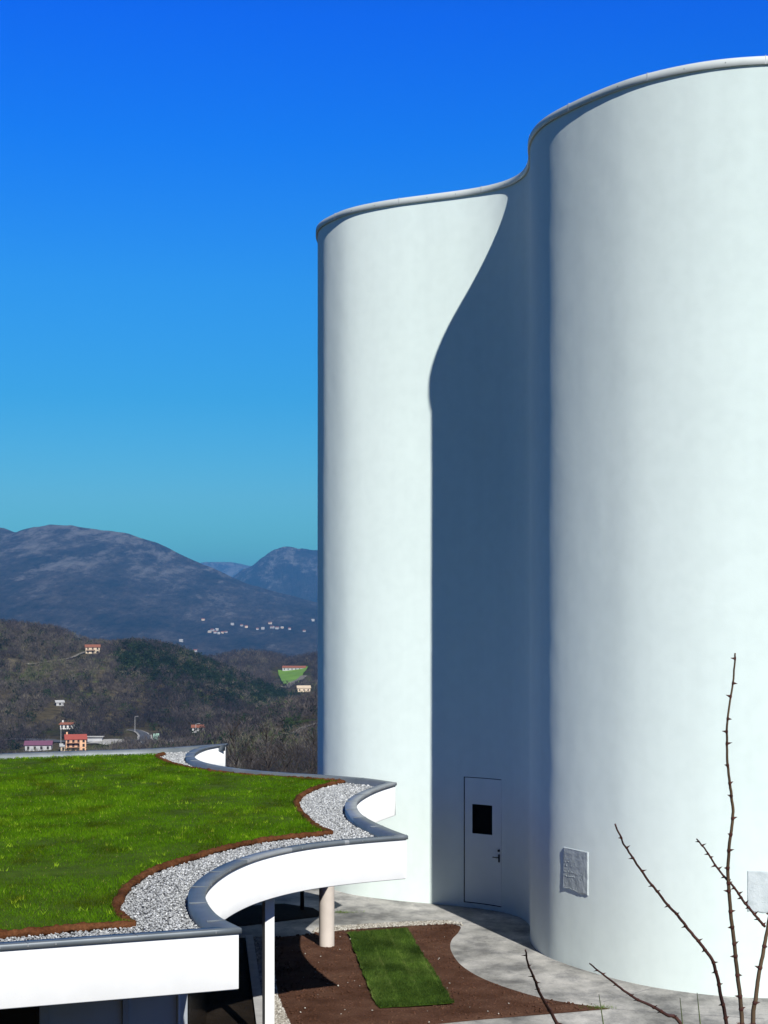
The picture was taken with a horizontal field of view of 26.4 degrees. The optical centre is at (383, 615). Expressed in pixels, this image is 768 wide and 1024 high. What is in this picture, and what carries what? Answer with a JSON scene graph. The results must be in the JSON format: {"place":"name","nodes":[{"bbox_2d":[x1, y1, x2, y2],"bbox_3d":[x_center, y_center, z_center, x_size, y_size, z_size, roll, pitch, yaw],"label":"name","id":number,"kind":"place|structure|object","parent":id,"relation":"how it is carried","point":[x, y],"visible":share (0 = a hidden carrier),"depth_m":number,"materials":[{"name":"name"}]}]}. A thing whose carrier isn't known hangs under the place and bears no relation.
{"place":"outdoors","nodes":[
{"label":"outdoors","id":0,"kind":"place"},
{"bbox_2d":[28,651,84,663],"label":"hill track","id":1,"kind":"structure","parent":0,"point":[64,658],"depth_m":1192.04,"materials":[{"name":"grey gravel"}]},
{"bbox_2d":[4,738,179,741],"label":"valley road","id":2,"kind":"structure","parent":0,"point":[54,740],"depth_m":865.91,"materials":[{"name":"grey asphalt"}]},
{"bbox_2d":[127,729,149,743],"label":"road","id":3,"kind":"structure","parent":0,"point":[141,733],"depth_m":899.37,"materials":[{"name":"grey asphalt"}]},
{"bbox_2d":[0,524,317,658],"bbox_3d":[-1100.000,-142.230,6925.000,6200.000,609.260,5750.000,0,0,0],"label":"mountain","id":4,"kind":"structure","parent":0,"point":[89,583],"depth_m":6521.90,"materials":[{"name":"stone"}]},
{"bbox_2d":[0,628,317,773],"bbox_3d":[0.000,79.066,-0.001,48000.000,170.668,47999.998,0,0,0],"label":"terrain","id":5,"kind":"structure","parent":0,"point":[51,710],"depth_m":1014.33,"materials":[{"name":"brown plant"}]},
{"bbox_2d":[24,740,53,750],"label":"farm building","id":6,"kind":"structure","parent":5,"relation":"on","point":[40,745],"depth_m":825.22,"materials":[{"name":"white paint"}]},
{"bbox_2d":[54,700,64,705],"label":"stone shed","id":7,"kind":"structure","parent":5,"relation":"on","point":[58,702],"depth_m":989.77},
{"bbox_2d":[59,743,65,750],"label":"annexe","id":8,"kind":"structure","parent":5,"relation":"on","point":[62,745],"depth_m":817.32,"materials":[{"name":"white paint"}]},
{"bbox_2d":[59,720,75,728],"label":"white house","id":9,"kind":"structure","parent":5,"relation":"on","point":[62,724],"depth_m":927.37,"materials":[{"name":"white paint"}]},
{"bbox_2d":[64,732,86,750],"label":"orange house","id":10,"kind":"structure","parent":5,"relation":"on","point":[75,741],"depth_m":816.63,"materials":[{"name":"orange paint"}]},
{"bbox_2d":[84,644,100,653],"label":"hill house","id":11,"kind":"structure","parent":5,"relation":"on","point":[90,648],"depth_m":1218.74,"materials":[{"name":"beige paint"}]},
{"bbox_2d":[87,736,103,741],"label":"awning shed","id":12,"kind":"structure","parent":5,"relation":"on","point":[93,738],"depth_m":850.52,"materials":[{"name":"white paint"}]},
{"bbox_2d":[89,739,123,744],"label":"yard","id":13,"kind":"structure","parent":5,"relation":"on","point":[106,740],"depth_m":848.11,"materials":[{"name":"grey concrete"}]},
{"bbox_2d":[130,730,152,744],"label":"road verge","id":14,"kind":"structure","parent":5,"relation":"on","point":[138,734],"depth_m":896.67,"materials":[{"name":"grey concrete"}]},
{"bbox_2d":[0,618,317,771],"bbox_3d":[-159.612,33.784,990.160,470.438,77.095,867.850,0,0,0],"label":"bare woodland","id":15,"kind":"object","parent":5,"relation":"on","point":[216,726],"visible":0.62,"depth_m":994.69,"materials":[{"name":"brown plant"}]},
{"bbox_2d":[0,619,317,762],"bbox_3d":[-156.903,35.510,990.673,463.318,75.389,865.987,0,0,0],"label":"evergreen wood","id":16,"kind":"object","parent":5,"relation":"on","point":[133,658],"visible":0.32,"depth_m":1162.86,"materials":[{"name":"green plant"}]},
{"bbox_2d":[191,725,205,732],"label":"roadside house","id":17,"kind":"structure","parent":5,"relation":"on","point":[194,726],"depth_m":828.98,"materials":[{"name":"white tile"}]},
{"bbox_2d":[0,743,407,1023],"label":"pavilion","id":18,"kind":"structure","parent":5,"relation":"on","point":[166,977],"depth_m":19.74,"materials":[{"name":"paint"}]},
{"bbox_2d":[0,752,336,929],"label":"turf","id":19,"kind":"structure","parent":18,"relation":"on","point":[59,869],"depth_m":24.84,"materials":[{"name":"green plant"}]},
{"bbox_2d":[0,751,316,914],"bbox_3d":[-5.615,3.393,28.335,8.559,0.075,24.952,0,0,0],"label":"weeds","id":20,"kind":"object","parent":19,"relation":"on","point":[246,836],"visible":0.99,"depth_m":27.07,"materials":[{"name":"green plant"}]},
{"bbox_2d":[0,752,345,939],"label":"lawn edging","id":21,"kind":"object","parent":18,"relation":"on","point":[118,901],"visible":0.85,"depth_m":22.39,"materials":[{"name":"brown soil"}]},
{"bbox_2d":[0,751,373,941],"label":"gravel","id":22,"kind":"structure","parent":18,"relation":"on","point":[318,805],"depth_m":22.39,"materials":[{"name":"grey gravel"}]},
{"bbox_2d":[231,741,250,767],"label":"bare tree","id":23,"kind":"object","parent":5,"relation":"on","point":[244,755],"visible":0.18,"depth_m":199.89,"materials":[{"name":"brown plant"}]},
{"bbox_2d":[225,715,263,769],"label":"bare tree","id":24,"kind":"object","parent":5,"relation":"on","point":[230,751],"visible":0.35,"depth_m":149.82,"materials":[{"name":"brown plant"}]},
{"bbox_2d":[232,733,263,770],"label":"bare tree","id":25,"kind":"object","parent":5,"relation":"on","point":[248,752],"visible":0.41,"depth_m":164.84,"materials":[{"name":"brown plant"}]},
{"bbox_2d":[239,736,260,769],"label":"bare tree","id":26,"kind":"object","parent":5,"relation":"on","point":[246,752],"visible":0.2,"depth_m":215.01,"materials":[{"name":"brown plant"}]},
{"bbox_2d":[205,646,317,690],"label":"woodland","id":27,"kind":"object","parent":5,"relation":"on","point":[276,658],"visible":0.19,"depth_m":1866.45,"materials":[{"name":"plant"}]},
{"bbox_2d":[251,742,279,771],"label":"bare tree","id":28,"kind":"object","parent":5,"relation":"on","point":[262,767],"visible":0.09,"depth_m":179.93,"materials":[{"name":"brown plant"}]},
{"bbox_2d":[246,717,290,771],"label":"bare tree","id":29,"kind":"object","parent":5,"relation":"on","point":[270,751],"visible":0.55,"depth_m":145.05,"materials":[{"name":"brown plant"}]},
{"bbox_2d":[229,761,316,773],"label":"scrub","id":30,"kind":"object","parent":5,"relation":"on","point":[304,772],"depth_m":508.67,"materials":[{"name":"brown plant"}]},
{"bbox_2d":[264,729,304,773],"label":"bare tree","id":31,"kind":"object","parent":5,"relation":"on","point":[287,755],"visible":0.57,"depth_m":149.89,"materials":[{"name":"brown plant"}]},
{"bbox_2d":[280,744,307,773],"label":"bare tree","id":32,"kind":"object","parent":5,"relation":"on","point":[295,763],"visible":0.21,"depth_m":210.04,"materials":[{"name":"brown plant"}]},
{"bbox_2d":[286,736,305,773],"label":"bare tree","id":33,"kind":"object","parent":5,"relation":"on","point":[297,756],"visible":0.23,"depth_m":190.12,"materials":[{"name":"brown plant"}]},
{"bbox_2d":[296,685,310,691],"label":"cream cottage","id":34,"kind":"structure","parent":5,"relation":"on","point":[300,688],"depth_m":1524.02,"materials":[{"name":"beige paint"}]},
{"bbox_2d":[294,725,317,773],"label":"bare tree","id":35,"kind":"object","parent":5,"relation":"on","point":[313,747],"visible":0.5,"depth_m":160.01,"materials":[{"name":"brown plant"}]},
{"bbox_2d":[303,740,317,773],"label":"bare tree","id":36,"kind":"object","parent":5,"relation":"on","point":[312,763],"visible":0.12,"depth_m":175.13,"materials":[{"name":"brown plant"}]},
{"bbox_2d":[316,55,767,997],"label":"church","id":37,"kind":"structure","parent":5,"relation":"on","point":[542,497],"depth_m":29.87,"materials":[{"name":"white paint"}]},
{"bbox_2d":[464,777,500,906],"bbox_3d":[2.190,4.870,35.703,1.316,2.900,0.280,0,0,40],"label":"door","id":38,"kind":"structure","parent":37,"relation":"in","point":[482,796],"depth_m":35.73,"materials":[{"name":"paint"}]},
{"bbox_2d":[599,996,603,1023],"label":"grass blade","id":39,"kind":"object","parent":5,"relation":"on","point":[601,1011],"depth_m":2.90,"materials":[{"name":"plant"}]},
{"bbox_2d":[522,653,767,1023],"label":"thorny shrub","id":40,"kind":"object","parent":5,"relation":"on","point":[755,1002],"visible":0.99,"depth_m":3.38,"materials":[{"name":"plant"}]},
{"bbox_2d":[697,993,700,1023],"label":"grass blade","id":41,"kind":"object","parent":5,"relation":"on","point":[698,1010],"depth_m":2.90,"materials":[{"name":"plant"}]},
{"bbox_2d":[201,562,250,576],"bbox_3d":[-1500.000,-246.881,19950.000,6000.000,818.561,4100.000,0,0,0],"label":"mountain ridge","id":42,"kind":"structure","parent":0,"point":[232,569],"depth_m":19867.11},
{"bbox_2d":[233,546,317,601],"bbox_3d":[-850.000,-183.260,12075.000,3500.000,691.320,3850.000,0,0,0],"label":"mountain peak","id":43,"kind":"structure","parent":0,"point":[291,571],"depth_m":11750.17,"materials":[{"name":"blue stone"}]},
{"bbox_2d":[278,666,307,683],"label":"field","id":44,"kind":"structure","parent":0,"point":[290,675],"depth_m":1769.49,"materials":[{"name":"green plant"}]},
{"bbox_2d":[282,666,305,670],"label":"long house","id":45,"kind":"structure","parent":44,"relation":"on","point":[286,668],"depth_m":1847.87,"materials":[{"name":"white tile"}]},
{"bbox_2d":[279,675,306,686],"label":"track","id":46,"kind":"structure","parent":0,"point":[299,678],"depth_m":1686.03,"materials":[{"name":"grey gravel"}]},
{"bbox_2d":[0,0,767,565],"label":"sky","id":47,"kind":"structure","parent":0,"point":[170,170],"materials":[{"name":"blue"}]},
{"bbox_2d":[238,888,767,1023],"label":"pavement","id":48,"kind":"structure","parent":0,"point":[489,945],"depth_m":29.59,"materials":[{"name":"concrete"}]},
{"bbox_2d":[206,938,255,1023],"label":"damp soil","id":49,"kind":"structure","parent":48,"relation":"on","point":[231,1006],"depth_m":26.95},
{"bbox_2d":[245,935,261,1023],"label":"kerb","id":50,"kind":"structure","parent":48,"relation":"on","point":[255,979],"depth_m":28.59,"materials":[{"name":"concrete"}]},
{"bbox_2d":[225,903,318,925],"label":"back soil","id":51,"kind":"structure","parent":48,"relation":"on","point":[250,915],"depth_m":34.89,"materials":[{"name":"black soil"}]},
{"bbox_2d":[253,920,462,1023],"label":"ground gravel","id":52,"kind":"structure","parent":48,"relation":"on","point":[280,1014],"depth_m":32.38,"materials":[{"name":"grey gravel"}]},
{"bbox_2d":[274,923,608,1023],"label":"soil","id":53,"kind":"structure","parent":48,"relation":"on","point":[358,1012],"depth_m":27.74,"materials":[{"name":"brown soil"}]},
{"bbox_2d":[346,927,454,1007],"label":"sod turf","id":54,"kind":"structure","parent":53,"relation":"on","point":[402,976],"depth_m":27.94,"materials":[{"name":"green plant"}]},
{"bbox_2d":[276,925,591,1013],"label":"pebbles","id":55,"kind":"object","parent":53,"relation":"on","point":[359,985],"visible":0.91,"depth_m":28.27,"materials":[{"name":"brown stone"}]},
{"bbox_2d":[582,1003,616,1009],"bbox_3d":[3.439,6.356,26.655,0.688,0.069,0.311,0,0,0],"label":"weed tuft","id":56,"kind":"object","parent":53,"relation":"on","point":[596,1007],"visible":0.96,"depth_m":26.62,"materials":[{"name":"green plant"}]},
{"bbox_2d":[603,988,761,1018],"bbox_3d":[4.661,6.397,26.582,1.589,0.004,2.585,0,0,-34],"label":"paving joint","id":57,"kind":"object","parent":48,"relation":"on","point":[666,1012],"visible":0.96,"depth_m":26.45,"materials":[{"name":"grey concrete"}]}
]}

